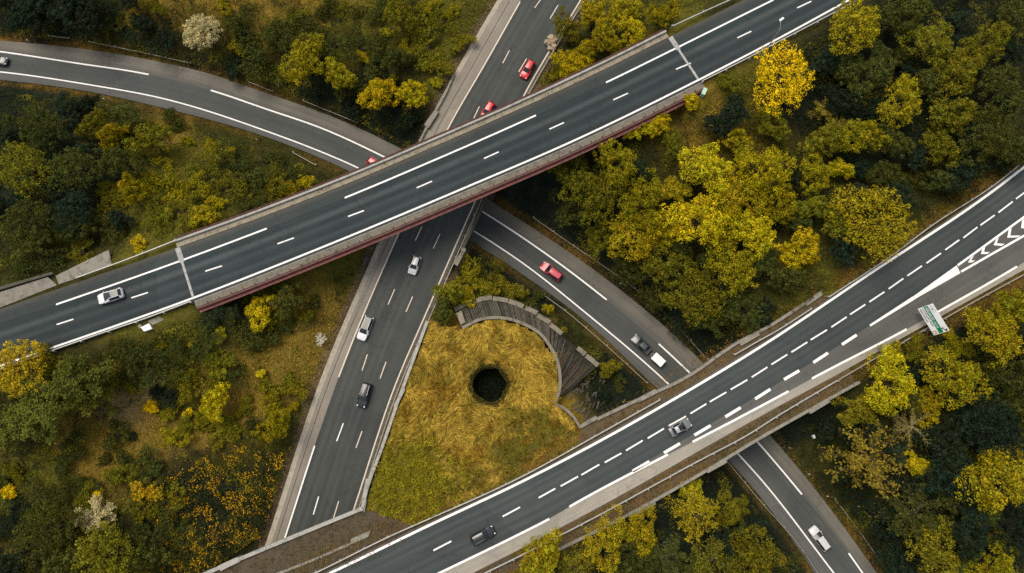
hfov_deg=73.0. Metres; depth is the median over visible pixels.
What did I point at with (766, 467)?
slip road
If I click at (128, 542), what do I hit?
bush
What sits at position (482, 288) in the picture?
bush
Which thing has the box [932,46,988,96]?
broadleaf tree
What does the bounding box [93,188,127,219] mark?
bush
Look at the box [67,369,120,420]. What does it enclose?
tree
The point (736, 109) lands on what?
broadleaf tree
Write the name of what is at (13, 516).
bush
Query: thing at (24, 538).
broadleaf tree
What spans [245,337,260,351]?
bush
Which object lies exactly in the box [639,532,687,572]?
broadleaf tree
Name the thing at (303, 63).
broadleaf tree
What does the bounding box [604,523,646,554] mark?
broadleaf tree
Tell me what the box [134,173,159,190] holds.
bush
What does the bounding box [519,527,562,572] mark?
broadleaf tree
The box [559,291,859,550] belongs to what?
motorway bridge
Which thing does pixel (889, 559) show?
broadleaf tree
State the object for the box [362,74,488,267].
road bridge
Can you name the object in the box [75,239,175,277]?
guardrail
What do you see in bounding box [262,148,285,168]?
bush
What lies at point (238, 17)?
bush
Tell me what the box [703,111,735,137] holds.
broadleaf tree
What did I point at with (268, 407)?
bush
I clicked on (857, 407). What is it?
broadleaf tree
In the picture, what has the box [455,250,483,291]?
bush
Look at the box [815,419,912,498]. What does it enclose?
broadleaf tree
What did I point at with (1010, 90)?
broadleaf tree
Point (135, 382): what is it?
bush
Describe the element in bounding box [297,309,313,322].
bush
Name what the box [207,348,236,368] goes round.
bush
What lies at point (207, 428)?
bush
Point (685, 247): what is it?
broadleaf tree
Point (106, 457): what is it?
bush
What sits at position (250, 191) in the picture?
bush
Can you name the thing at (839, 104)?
broadleaf tree
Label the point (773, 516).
guardrail
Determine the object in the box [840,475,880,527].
bush
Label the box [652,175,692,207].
broadleaf tree
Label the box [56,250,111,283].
concrete pad
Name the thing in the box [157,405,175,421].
bush
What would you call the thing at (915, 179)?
bush
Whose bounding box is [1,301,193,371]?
guardrail
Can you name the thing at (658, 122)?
broadleaf tree
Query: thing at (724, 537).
broadleaf tree
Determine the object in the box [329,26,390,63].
bush
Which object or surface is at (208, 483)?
gorse thicket
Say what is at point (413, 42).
bush
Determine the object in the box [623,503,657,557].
broadleaf tree
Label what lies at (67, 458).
bush
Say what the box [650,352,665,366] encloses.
trailer
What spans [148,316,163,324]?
concrete slab
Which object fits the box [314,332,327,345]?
dead branches
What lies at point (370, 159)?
car
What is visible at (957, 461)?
broadleaf tree
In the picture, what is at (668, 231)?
broadleaf tree
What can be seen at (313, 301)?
bush
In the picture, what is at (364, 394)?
car
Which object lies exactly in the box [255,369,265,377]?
bush
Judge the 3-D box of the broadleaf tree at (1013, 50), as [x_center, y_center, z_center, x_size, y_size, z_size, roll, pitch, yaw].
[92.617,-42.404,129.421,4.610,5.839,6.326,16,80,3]
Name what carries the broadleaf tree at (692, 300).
on the ground at (524, 194)
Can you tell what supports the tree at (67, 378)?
on the ground at (524, 194)
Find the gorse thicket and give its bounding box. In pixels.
[151,408,293,572]
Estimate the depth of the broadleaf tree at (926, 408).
118.35 m
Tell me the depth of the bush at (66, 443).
119.12 m
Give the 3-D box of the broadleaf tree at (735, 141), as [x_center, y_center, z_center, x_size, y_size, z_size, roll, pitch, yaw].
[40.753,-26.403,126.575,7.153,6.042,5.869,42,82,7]
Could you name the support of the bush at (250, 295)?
on the ground at (524, 194)
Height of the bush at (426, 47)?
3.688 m
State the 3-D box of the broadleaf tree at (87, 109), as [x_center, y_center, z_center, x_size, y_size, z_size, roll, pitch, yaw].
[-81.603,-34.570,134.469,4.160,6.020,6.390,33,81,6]
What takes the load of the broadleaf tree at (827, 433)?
on the ground at (524, 194)
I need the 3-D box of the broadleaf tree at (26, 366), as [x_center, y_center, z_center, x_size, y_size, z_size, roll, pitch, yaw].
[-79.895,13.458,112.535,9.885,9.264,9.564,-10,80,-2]
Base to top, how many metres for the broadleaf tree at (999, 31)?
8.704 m
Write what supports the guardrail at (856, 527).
on the ground at (524, 194)
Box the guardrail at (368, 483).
[361,321,428,511]
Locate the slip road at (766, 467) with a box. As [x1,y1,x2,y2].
[0,41,876,572]
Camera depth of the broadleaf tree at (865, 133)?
122.61 m
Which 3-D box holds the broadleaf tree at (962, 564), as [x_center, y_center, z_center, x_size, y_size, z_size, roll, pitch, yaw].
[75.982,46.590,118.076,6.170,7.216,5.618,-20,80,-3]
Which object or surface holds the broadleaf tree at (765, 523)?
on the ground at (524, 194)
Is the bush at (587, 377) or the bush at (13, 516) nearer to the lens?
the bush at (13, 516)
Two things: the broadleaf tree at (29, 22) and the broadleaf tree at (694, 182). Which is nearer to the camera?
the broadleaf tree at (694, 182)
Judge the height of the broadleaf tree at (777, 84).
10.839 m
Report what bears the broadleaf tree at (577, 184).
on the ground at (524, 194)
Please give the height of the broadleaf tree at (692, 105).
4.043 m
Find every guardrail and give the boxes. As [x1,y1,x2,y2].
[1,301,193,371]
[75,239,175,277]
[88,40,191,63]
[292,151,317,165]
[303,99,358,122]
[314,398,659,572]
[358,198,482,507]
[361,321,428,511]
[484,380,838,572]
[528,1,583,93]
[533,216,708,359]
[543,294,647,382]
[670,0,730,28]
[702,0,857,82]
[726,460,817,572]
[732,307,811,354]
[826,165,1019,297]
[834,497,885,568]
[838,274,1023,380]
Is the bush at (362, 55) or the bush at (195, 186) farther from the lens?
the bush at (362, 55)
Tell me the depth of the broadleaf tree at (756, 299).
122.75 m
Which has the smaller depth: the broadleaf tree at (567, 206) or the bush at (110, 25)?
the broadleaf tree at (567, 206)
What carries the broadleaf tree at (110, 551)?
on the ground at (524, 194)
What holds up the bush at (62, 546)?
on the ground at (524, 194)
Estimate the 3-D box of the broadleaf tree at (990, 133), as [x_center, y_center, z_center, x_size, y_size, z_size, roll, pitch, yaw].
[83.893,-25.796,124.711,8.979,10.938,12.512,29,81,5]
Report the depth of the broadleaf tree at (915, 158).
125.11 m
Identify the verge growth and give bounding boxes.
[0,0,1023,572]
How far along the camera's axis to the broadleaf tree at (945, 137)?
123.80 m
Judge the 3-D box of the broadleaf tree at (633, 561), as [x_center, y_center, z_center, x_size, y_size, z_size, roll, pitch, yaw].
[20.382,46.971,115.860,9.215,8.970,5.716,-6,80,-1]
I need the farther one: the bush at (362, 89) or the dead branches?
the bush at (362, 89)
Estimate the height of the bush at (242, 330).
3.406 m
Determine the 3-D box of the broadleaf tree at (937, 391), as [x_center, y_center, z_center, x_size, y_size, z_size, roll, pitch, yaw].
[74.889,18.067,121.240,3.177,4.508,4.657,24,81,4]
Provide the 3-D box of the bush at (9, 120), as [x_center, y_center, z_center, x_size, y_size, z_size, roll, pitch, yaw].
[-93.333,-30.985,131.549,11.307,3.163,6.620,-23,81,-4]
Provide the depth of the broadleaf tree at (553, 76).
131.23 m
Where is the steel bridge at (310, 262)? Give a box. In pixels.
[174,29,704,312]
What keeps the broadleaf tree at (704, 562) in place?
on the ground at (524, 194)
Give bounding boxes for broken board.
[141,324,152,331]
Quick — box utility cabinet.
[700,87,706,97]
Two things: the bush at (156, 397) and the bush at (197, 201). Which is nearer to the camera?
the bush at (156, 397)
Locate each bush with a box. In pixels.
[0,100,45,133]
[0,250,38,286]
[0,461,25,484]
[0,471,11,487]
[0,482,17,499]
[0,495,35,542]
[0,497,15,515]
[12,246,69,279]
[12,473,52,511]
[33,499,53,533]
[36,341,62,379]
[42,374,57,385]
[47,472,85,512]
[54,446,84,477]
[55,534,68,556]
[57,429,86,453]
[65,228,94,264]
[67,506,87,528]
[72,476,100,495]
[72,480,94,511]
[82,207,127,247]
[90,486,103,498]
[92,0,126,25]
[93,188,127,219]
[94,180,116,197]
[96,452,110,466]
[100,509,117,534]
[101,420,130,452]
[101,463,140,491]
[102,18,125,32]
[105,332,168,380]
[106,555,121,570]
[109,179,124,205]
[113,449,139,468]
[114,362,135,381]
[115,378,137,395]
[117,26,150,50]
[122,535,145,553]
[124,431,136,440]
[126,352,187,395]
[129,233,146,254]
[129,374,147,389]
[129,476,164,502]
[129,500,160,525]
[129,522,150,536]
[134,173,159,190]
[134,445,164,475]
[136,467,168,487]
[137,154,151,164]
[138,195,172,239]
[139,160,191,201]
[142,120,157,128]
[142,399,159,413]
[143,13,185,62]
[147,384,177,408]
[147,491,182,542]
[148,198,163,209]
[149,0,167,14]
[149,356,161,372]
[150,156,172,168]
[152,207,173,222]
[152,336,166,348]
[154,190,199,231]
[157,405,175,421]
[158,323,192,366]
[159,391,182,417]
[159,426,193,447]
[160,190,182,205]
[162,107,187,134]
[163,480,186,511]
[164,516,196,568]
[169,171,211,207]
[170,363,198,404]
[173,411,194,439]
[179,136,196,146]
[179,338,201,359]
[182,407,192,417]
[183,331,197,346]
[184,140,223,179]
[189,196,201,207]
[189,312,224,360]
[190,370,211,399]
[192,399,214,428]
[194,168,206,183]
[196,304,242,329]
[197,169,253,207]
[197,368,229,395]
[198,338,211,352]
[199,422,214,432]
[200,352,212,366]
[204,137,217,152]
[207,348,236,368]
[207,363,227,379]
[208,419,236,452]
[210,198,228,211]
[211,326,226,343]
[212,414,240,442]
[213,0,232,15]
[214,2,257,32]
[214,134,248,158]
[218,150,253,178]
[221,146,235,168]
[221,364,238,383]
[222,53,246,81]
[224,307,235,324]
[226,37,249,56]
[228,314,262,350]
[229,21,254,41]
[230,427,241,441]
[231,393,254,418]
[232,362,246,386]
[234,29,277,85]
[235,181,265,198]
[235,194,265,212]
[240,287,266,307]
[243,415,268,441]
[245,317,264,329]
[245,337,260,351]
[251,160,291,205]
[252,376,279,401]
[254,313,277,331]
[255,61,288,87]
[255,328,280,351]
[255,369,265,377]
[259,282,285,303]
[259,387,279,417]
[260,17,285,43]
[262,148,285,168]
[264,397,288,425]
[267,176,299,197]
[268,169,281,189]
[268,316,296,334]
[269,7,307,61]
[271,306,292,321]
[273,39,287,53]
[273,158,305,183]
[275,378,309,400]
[280,70,303,82]
[283,370,293,384]
[286,8,310,28]
[288,401,299,411]
[296,174,315,190]
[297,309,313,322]
[298,83,333,105]
[301,16,328,43]
[303,40,322,56]
[308,294,319,308]
[310,52,330,76]
[313,30,358,55]
[314,0,339,19]
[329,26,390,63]
[332,84,350,102]
[335,1,351,20]
[342,97,369,121]
[346,5,367,20]
[353,49,378,64]
[357,83,369,95]
[363,0,387,24]
[363,52,386,81]
[376,37,395,57]
[378,28,394,37]
[387,74,399,85]
[389,91,401,104]
[394,109,422,129]
[398,37,410,53]
[400,53,420,68]
[405,21,425,50]
[409,0,428,26]
[409,15,446,75]
[415,50,454,75]
[423,0,442,13]
[427,77,443,88]
[428,0,460,36]
[442,279,477,307]
[444,2,460,17]
[448,33,477,54]
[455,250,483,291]
[467,275,500,297]
[474,255,507,284]
[493,274,529,300]
[523,290,544,304]
[541,304,554,314]
[544,34,558,50]
[581,367,596,384]
[593,382,614,404]
[609,37,622,54]
[610,372,626,392]
[663,307,689,346]
[665,0,680,18]
[715,72,745,92]
[727,494,749,517]
[766,549,805,572]
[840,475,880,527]
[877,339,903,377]
[896,163,932,188]
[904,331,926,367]
[941,327,975,358]
[963,308,991,328]
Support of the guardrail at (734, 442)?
on the motorway bridge at (589, 426)
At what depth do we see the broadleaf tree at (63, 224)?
118.94 m
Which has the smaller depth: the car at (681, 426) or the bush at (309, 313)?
the car at (681, 426)
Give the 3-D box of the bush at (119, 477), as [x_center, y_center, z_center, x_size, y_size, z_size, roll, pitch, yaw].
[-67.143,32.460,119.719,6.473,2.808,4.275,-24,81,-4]
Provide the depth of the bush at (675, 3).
129.34 m
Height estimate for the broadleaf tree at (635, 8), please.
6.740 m
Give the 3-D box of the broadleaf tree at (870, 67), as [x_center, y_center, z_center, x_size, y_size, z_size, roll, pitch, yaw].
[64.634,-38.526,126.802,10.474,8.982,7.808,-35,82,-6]
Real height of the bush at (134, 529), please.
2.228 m
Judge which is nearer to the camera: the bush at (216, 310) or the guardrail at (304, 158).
the bush at (216, 310)
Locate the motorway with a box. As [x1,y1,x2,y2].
[323,165,1023,572]
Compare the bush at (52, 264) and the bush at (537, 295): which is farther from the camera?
the bush at (537, 295)
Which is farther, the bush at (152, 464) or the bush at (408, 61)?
the bush at (408, 61)
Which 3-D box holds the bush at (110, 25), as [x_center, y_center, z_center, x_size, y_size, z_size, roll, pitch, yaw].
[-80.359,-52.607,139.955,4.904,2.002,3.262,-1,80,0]
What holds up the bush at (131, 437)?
on the ground at (524, 194)
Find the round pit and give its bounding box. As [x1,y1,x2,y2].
[462,354,519,415]
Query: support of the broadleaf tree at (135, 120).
on the ground at (524, 194)
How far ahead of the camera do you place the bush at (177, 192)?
124.31 m
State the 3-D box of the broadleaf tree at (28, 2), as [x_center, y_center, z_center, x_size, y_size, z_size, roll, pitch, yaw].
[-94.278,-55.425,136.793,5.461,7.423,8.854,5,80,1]
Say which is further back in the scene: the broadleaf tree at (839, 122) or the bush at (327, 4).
the bush at (327, 4)
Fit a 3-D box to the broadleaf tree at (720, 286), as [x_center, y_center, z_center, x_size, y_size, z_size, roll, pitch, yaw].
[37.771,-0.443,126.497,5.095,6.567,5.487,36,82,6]
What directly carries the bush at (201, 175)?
on the ground at (524, 194)
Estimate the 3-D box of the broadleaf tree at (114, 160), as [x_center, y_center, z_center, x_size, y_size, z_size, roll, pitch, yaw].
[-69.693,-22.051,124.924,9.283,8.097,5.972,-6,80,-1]
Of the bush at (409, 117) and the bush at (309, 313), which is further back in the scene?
the bush at (409, 117)
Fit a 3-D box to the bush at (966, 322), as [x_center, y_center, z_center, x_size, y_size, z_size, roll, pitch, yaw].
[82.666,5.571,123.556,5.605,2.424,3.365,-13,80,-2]
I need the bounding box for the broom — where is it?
[371,420,484,523]
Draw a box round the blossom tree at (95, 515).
[73,494,118,530]
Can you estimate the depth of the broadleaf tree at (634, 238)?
124.68 m
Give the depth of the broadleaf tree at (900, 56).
127.72 m
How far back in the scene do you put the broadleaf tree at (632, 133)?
125.64 m
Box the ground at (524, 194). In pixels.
[0,0,1023,572]
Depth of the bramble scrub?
127.55 m
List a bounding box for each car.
[0,55,8,66]
[97,288,124,304]
[356,382,372,407]
[357,315,373,340]
[366,156,376,163]
[408,255,421,274]
[469,525,495,545]
[480,100,495,114]
[520,59,535,79]
[540,262,563,281]
[630,334,652,354]
[668,418,691,436]
[808,525,831,551]
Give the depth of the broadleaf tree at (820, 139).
122.81 m
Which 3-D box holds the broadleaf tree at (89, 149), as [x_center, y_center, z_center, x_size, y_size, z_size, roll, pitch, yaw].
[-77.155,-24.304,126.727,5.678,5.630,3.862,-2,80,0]
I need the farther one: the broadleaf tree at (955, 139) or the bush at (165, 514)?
the broadleaf tree at (955, 139)
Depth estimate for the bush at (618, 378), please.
128.68 m
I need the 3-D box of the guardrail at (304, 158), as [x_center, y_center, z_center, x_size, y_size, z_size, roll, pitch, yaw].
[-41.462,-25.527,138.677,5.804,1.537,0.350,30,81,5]
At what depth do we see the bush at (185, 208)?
122.23 m
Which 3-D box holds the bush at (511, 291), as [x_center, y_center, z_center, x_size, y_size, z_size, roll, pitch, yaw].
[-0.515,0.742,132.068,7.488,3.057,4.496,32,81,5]
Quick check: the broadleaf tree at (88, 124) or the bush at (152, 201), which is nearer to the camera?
the bush at (152, 201)
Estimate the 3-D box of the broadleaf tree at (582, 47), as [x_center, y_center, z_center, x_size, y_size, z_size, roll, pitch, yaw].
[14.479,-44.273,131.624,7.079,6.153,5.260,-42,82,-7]
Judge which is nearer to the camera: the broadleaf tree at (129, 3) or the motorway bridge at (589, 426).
the motorway bridge at (589, 426)
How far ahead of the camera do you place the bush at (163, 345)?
117.70 m
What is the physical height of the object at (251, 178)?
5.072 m
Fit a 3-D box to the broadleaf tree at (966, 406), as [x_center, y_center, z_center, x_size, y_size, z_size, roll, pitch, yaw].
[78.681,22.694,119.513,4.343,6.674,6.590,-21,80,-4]
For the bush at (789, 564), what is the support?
on the ground at (524, 194)
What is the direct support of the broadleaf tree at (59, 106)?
on the ground at (524, 194)
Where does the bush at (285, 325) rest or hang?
on the ground at (524, 194)
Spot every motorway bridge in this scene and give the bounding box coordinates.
[203,507,524,572]
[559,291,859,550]
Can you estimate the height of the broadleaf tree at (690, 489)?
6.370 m
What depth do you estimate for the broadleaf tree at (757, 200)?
123.20 m
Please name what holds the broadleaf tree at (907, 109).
on the ground at (524, 194)
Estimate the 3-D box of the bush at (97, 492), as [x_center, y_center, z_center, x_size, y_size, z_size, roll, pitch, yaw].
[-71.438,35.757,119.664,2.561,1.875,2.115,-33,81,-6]
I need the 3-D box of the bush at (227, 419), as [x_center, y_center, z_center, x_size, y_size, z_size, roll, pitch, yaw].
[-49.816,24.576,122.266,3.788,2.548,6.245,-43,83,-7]
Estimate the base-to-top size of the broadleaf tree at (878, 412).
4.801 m
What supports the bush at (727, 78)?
on the ground at (524, 194)
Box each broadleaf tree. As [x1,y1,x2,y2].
[0,0,11,7]
[0,125,22,147]
[0,140,58,197]
[0,196,17,220]
[0,196,54,247]
[0,339,49,398]
[0,544,41,572]
[5,3,25,29]
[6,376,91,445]
[7,0,56,34]
[8,187,35,213]
[10,232,54,259]
[12,499,85,567]
[17,105,68,156]
[18,0,45,20]
[35,128,64,164]
[36,168,57,194]
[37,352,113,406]
[38,5,60,24]
[39,178,81,203]
[40,536,98,572]
[45,146,105,196]
[45,191,94,236]
[50,90,85,131]
[51,0,83,19]
[58,217,97,243]
[59,3,103,40]
[62,187,93,214]
[71,520,141,572]
[73,0,102,24]
[73,105,108,139]
[73,142,103,161]
[75,94,99,120]
[94,122,130,150]
[96,145,146,177]
[106,209,134,230]
[109,103,141,125]
[116,171,149,206]
[117,531,177,572]
[119,0,139,11]
[121,123,176,155]
[122,116,140,142]
[130,13,154,35]
[182,13,222,50]
[188,194,222,228]
[199,381,230,423]
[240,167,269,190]
[244,294,275,333]
[249,407,291,443]
[265,279,304,318]
[277,32,325,87]
[324,56,357,89]
[355,77,407,110]
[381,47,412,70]
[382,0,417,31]
[399,79,429,108]
[431,281,465,304]
[431,295,456,325]
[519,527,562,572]
[539,66,565,83]
[547,162,569,181]
[549,48,592,78]
[552,5,581,43]
[554,197,592,229]
[554,541,593,572]
[556,154,602,207]
[569,38,601,66]
[576,0,609,34]
[579,164,631,225]
[579,504,626,572]
[584,219,625,257]
[588,544,612,571]
[590,18,622,52]
[592,137,638,187]
[599,358,622,379]
[600,209,674,261]
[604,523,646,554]
[606,0,642,30]
[607,549,659,572]
[610,253,647,287]
[616,168,662,233]
[617,15,646,46]
[622,126,645,139]
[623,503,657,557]
[631,157,650,183]
[636,240,700,286]
[636,284,675,312]
[638,112,671,137]
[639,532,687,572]
[642,3,675,27]
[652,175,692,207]
[652,209,680,250]
[655,194,732,251]
[655,265,732,326]
[661,128,683,159]
[662,491,722,543]
[665,236,693,259]
[672,553,702,572]
[677,140,734,199]
[678,478,707,513]
[678,532,732,572]
[683,92,699,111]
[683,166,703,188]
[684,304,729,338]
[694,247,716,276]
[700,521,730,541]
[701,173,756,222]
[701,234,758,298]
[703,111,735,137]
[706,219,749,248]
[708,490,741,531]
[709,271,734,297]
[712,530,740,559]
[715,126,754,157]
[718,288,772,333]
[719,93,751,126]
[719,546,744,572]
[723,524,787,572]
[726,207,780,262]
[730,518,757,547]
[733,145,798,197]
[734,157,754,182]
[734,178,768,226]
[748,518,771,551]
[751,38,814,118]
[751,246,779,285]
[753,182,797,227]
[754,295,777,327]
[755,103,791,142]
[763,87,789,108]
[764,267,807,293]
[776,225,820,270]
[780,163,799,191]
[785,213,812,234]
[794,194,828,218]
[796,117,843,157]
[799,151,832,195]
[806,42,841,75]
[806,97,836,120]
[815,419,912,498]
[817,81,863,115]
[817,417,838,446]
[821,201,855,238]
[826,157,855,179]
[826,183,917,265]
[828,0,881,55]
[829,47,859,88]
[829,115,855,136]
[829,229,861,269]
[829,460,861,483]
[830,391,886,430]
[834,118,892,153]
[835,411,861,450]
[839,54,897,101]
[845,181,878,217]
[853,152,871,179]
[853,414,885,455]
[857,474,944,545]
[863,97,884,120]
[864,342,918,416]
[865,159,907,186]
[866,494,909,528]
[867,39,893,75]
[869,514,889,542]
[870,391,893,414]
[873,181,918,210]
[873,528,916,572]
[876,72,922,128]
[877,3,924,39]
[878,122,915,158]
[883,436,906,468]
[889,384,923,419]
[890,47,910,66]
[893,528,927,554]
[894,474,941,502]
[896,20,953,64]
[898,61,920,82]
[899,0,932,17]
[901,143,928,171]
[902,450,932,477]
[903,513,960,572]
[905,356,937,385]
[911,385,946,428]
[911,422,948,449]
[912,509,958,547]
[915,60,949,100]
[915,458,979,498]
[918,125,961,171]
[918,169,960,191]
[919,343,994,410]
[926,96,977,133]
[931,437,974,474]
[931,490,960,515]
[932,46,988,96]
[935,377,952,402]
[935,410,985,460]
[942,156,991,192]
[943,32,973,73]
[945,10,969,31]
[947,545,979,572]
[949,482,988,514]
[949,504,992,561]
[950,119,987,145]
[953,445,1023,514]
[955,401,986,432]
[956,137,986,167]
[956,390,1023,460]
[957,103,1017,166]
[958,19,1013,65]
[961,306,1023,368]
[961,538,1014,572]
[962,501,1002,529]
[964,453,988,475]
[973,433,1007,470]
[975,356,1008,383]
[977,61,1023,118]
[984,345,1023,398]
[984,523,1019,556]
[985,155,1011,173]
[985,288,1023,324]
[990,499,1023,553]
[991,94,1017,119]
[991,133,1023,172]
[993,397,1023,428]
[996,0,1023,33]
[997,40,1023,69]
[1002,330,1023,364]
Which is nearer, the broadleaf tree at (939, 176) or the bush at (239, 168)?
the broadleaf tree at (939, 176)
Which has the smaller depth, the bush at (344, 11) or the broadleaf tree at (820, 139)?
the broadleaf tree at (820, 139)
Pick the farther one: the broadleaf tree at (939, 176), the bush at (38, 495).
the broadleaf tree at (939, 176)
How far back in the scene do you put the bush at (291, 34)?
135.41 m
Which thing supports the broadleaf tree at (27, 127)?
on the ground at (524, 194)
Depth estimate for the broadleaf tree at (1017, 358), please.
118.64 m
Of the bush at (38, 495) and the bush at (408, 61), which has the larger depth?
the bush at (408, 61)
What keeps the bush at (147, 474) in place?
on the ground at (524, 194)
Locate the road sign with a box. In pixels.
[916,303,949,334]
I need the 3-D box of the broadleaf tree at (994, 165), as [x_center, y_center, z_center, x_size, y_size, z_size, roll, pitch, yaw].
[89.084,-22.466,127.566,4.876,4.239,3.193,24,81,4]
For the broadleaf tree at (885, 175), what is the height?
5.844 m
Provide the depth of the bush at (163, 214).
121.67 m
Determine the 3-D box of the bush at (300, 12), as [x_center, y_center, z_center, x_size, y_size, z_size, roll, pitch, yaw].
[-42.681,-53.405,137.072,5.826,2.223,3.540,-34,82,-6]
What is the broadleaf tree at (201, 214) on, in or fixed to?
on the ground at (524, 194)
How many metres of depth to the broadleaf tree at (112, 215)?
120.95 m
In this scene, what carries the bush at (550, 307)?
on the ground at (524, 194)
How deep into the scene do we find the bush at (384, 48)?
135.45 m
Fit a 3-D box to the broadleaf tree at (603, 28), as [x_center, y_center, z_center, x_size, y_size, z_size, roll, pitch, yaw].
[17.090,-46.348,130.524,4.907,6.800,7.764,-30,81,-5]
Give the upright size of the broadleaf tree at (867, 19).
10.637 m
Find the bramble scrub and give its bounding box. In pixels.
[0,0,1023,572]
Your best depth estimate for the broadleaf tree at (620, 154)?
123.11 m
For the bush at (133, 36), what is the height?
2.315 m
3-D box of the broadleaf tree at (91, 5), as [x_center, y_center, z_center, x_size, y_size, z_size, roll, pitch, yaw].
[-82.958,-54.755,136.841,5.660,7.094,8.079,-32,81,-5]
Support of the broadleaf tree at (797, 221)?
on the ground at (524, 194)
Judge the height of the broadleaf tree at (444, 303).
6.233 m
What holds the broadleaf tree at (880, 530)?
on the ground at (524, 194)
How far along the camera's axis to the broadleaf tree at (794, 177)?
124.34 m
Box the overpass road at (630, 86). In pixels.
[0,0,851,367]
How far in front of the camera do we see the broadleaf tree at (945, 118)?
123.31 m
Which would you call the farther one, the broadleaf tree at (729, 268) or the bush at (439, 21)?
the bush at (439, 21)
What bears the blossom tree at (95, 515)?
on the ground at (524, 194)
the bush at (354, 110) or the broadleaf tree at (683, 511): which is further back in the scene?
the bush at (354, 110)
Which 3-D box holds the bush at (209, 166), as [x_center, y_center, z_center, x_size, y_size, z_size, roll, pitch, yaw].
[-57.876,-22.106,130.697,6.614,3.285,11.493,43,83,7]
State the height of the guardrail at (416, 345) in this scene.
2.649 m
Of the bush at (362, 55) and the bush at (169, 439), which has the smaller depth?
the bush at (169, 439)
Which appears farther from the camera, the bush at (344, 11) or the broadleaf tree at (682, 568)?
the bush at (344, 11)
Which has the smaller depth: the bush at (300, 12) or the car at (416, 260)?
the car at (416, 260)
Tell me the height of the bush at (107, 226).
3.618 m
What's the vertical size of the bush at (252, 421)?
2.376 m
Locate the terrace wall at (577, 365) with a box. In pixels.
[454,295,604,427]
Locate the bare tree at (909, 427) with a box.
[887,407,931,451]
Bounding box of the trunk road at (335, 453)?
[265,0,581,545]
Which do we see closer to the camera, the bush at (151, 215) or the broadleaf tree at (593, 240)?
the bush at (151, 215)
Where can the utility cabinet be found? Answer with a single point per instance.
(703, 93)
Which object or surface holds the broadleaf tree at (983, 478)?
on the ground at (524, 194)
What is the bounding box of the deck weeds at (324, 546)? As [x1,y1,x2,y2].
[220,500,405,572]
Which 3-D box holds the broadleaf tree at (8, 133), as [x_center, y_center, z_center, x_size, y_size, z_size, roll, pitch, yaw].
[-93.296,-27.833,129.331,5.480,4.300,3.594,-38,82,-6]
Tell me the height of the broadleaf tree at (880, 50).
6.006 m
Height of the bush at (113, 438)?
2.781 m
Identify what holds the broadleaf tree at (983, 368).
on the ground at (524, 194)
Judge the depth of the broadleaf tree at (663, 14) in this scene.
126.88 m
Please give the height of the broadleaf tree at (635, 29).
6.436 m
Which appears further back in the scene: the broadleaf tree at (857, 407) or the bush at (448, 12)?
the bush at (448, 12)
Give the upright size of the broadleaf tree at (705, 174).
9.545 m
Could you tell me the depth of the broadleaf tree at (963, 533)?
114.20 m
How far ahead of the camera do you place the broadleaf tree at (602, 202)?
124.72 m
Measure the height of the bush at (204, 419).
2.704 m
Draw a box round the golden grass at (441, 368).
[366,319,581,526]
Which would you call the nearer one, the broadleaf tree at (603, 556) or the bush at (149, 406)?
the broadleaf tree at (603, 556)
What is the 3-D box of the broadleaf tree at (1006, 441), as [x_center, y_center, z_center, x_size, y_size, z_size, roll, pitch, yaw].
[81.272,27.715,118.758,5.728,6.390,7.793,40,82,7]
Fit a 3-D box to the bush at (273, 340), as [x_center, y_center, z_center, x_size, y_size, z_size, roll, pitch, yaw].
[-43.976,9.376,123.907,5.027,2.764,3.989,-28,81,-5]
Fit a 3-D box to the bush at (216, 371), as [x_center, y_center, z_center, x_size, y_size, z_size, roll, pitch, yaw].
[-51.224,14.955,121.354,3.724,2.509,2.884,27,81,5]
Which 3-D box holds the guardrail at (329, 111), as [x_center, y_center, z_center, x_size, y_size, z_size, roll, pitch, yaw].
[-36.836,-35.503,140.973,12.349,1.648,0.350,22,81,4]
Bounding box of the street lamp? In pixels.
[760,17,783,56]
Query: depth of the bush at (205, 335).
118.09 m
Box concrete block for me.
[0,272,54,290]
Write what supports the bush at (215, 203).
on the ground at (524, 194)
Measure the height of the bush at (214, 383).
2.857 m
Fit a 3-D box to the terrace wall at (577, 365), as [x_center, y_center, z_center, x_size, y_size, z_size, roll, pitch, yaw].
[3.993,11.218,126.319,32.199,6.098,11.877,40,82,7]
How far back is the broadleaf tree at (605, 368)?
126.84 m
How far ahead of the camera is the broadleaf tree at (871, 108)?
127.28 m
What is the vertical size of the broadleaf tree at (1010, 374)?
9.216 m
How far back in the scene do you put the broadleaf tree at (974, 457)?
117.70 m
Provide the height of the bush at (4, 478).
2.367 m
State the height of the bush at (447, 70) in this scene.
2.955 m
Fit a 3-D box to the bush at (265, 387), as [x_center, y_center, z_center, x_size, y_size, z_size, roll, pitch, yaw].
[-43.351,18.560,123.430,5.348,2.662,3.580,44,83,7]
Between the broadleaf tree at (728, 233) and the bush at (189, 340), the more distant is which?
the broadleaf tree at (728, 233)
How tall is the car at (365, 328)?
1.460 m
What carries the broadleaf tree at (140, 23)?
on the ground at (524, 194)
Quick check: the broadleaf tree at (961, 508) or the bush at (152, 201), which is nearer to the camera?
the broadleaf tree at (961, 508)

